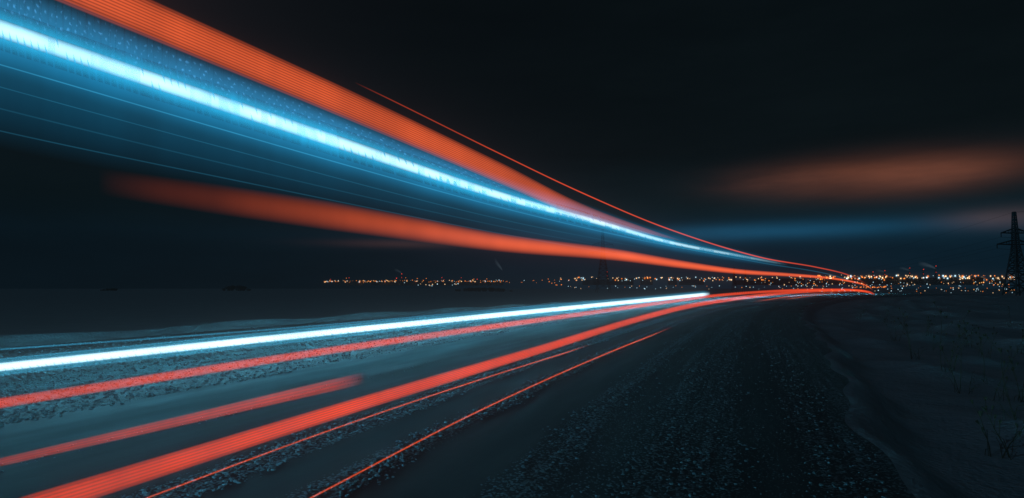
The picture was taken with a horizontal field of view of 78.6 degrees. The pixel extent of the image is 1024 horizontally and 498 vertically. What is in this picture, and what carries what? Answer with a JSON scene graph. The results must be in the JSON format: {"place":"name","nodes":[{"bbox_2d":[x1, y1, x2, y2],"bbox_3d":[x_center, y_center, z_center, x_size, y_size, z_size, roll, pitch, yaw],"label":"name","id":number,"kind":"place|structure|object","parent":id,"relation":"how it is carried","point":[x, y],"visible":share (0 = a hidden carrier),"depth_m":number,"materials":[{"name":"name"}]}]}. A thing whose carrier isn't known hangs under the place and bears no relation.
{"place":"outdoors","nodes":[
{"label":"outdoors","id":0,"kind":"place"},
{"bbox_2d":[0,294,915,497],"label":"road","id":1,"kind":"structure","parent":0,"point":[467,459],"depth_m":8.00,"materials":[{"name":"grey asphalt"}]},
{"bbox_2d":[0,314,886,497],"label":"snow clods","id":2,"kind":"object","parent":1,"relation":"on","point":[85,396],"visible":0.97,"depth_m":11.29,"materials":[{"name":"white snow"}]},
{"bbox_2d":[0,289,1023,497],"bbox_3d":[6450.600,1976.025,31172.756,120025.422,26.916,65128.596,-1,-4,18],"label":"snow ground","id":3,"kind":"structure","parent":0,"point":[913,419],"depth_m":28.21,"materials":[{"name":"white snow"}]},
{"bbox_2d":[100,285,846,292],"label":"thickets","id":4,"kind":"object","parent":3,"relation":"on","point":[244,288],"visible":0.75,"depth_m":561.14,"materials":[{"name":"grey plant"}]},
{"bbox_2d":[857,301,1023,459],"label":"dry weeds","id":5,"kind":"object","parent":3,"relation":"on","point":[980,413],"visible":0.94,"depth_m":12.03,"materials":[{"name":"brown plant"}]},
{"bbox_2d":[996,212,1023,295],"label":"pylon","id":6,"kind":"object","parent":3,"relation":"on","point":[1016,246],"visible":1,"depth_m":290.97,"materials":[{"name":"black metal"}]},
{"bbox_2d":[0,0,1023,288],"label":"sky","id":7,"kind":"structure","parent":0,"point":[145,144],"materials":[{"name":"black"}]},
{"bbox_3d":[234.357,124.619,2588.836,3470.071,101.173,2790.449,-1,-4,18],"label":"city lamps","id":8,"kind":"structure","parent":0,"visible":0},
{"bbox_2d":[334,265,1004,285],"bbox_3d":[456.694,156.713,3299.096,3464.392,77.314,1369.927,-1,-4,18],"label":"city lights","id":9,"kind":"structure","parent":8,"relation":"on","point":[993,280],"depth_m":3084.01}
]}

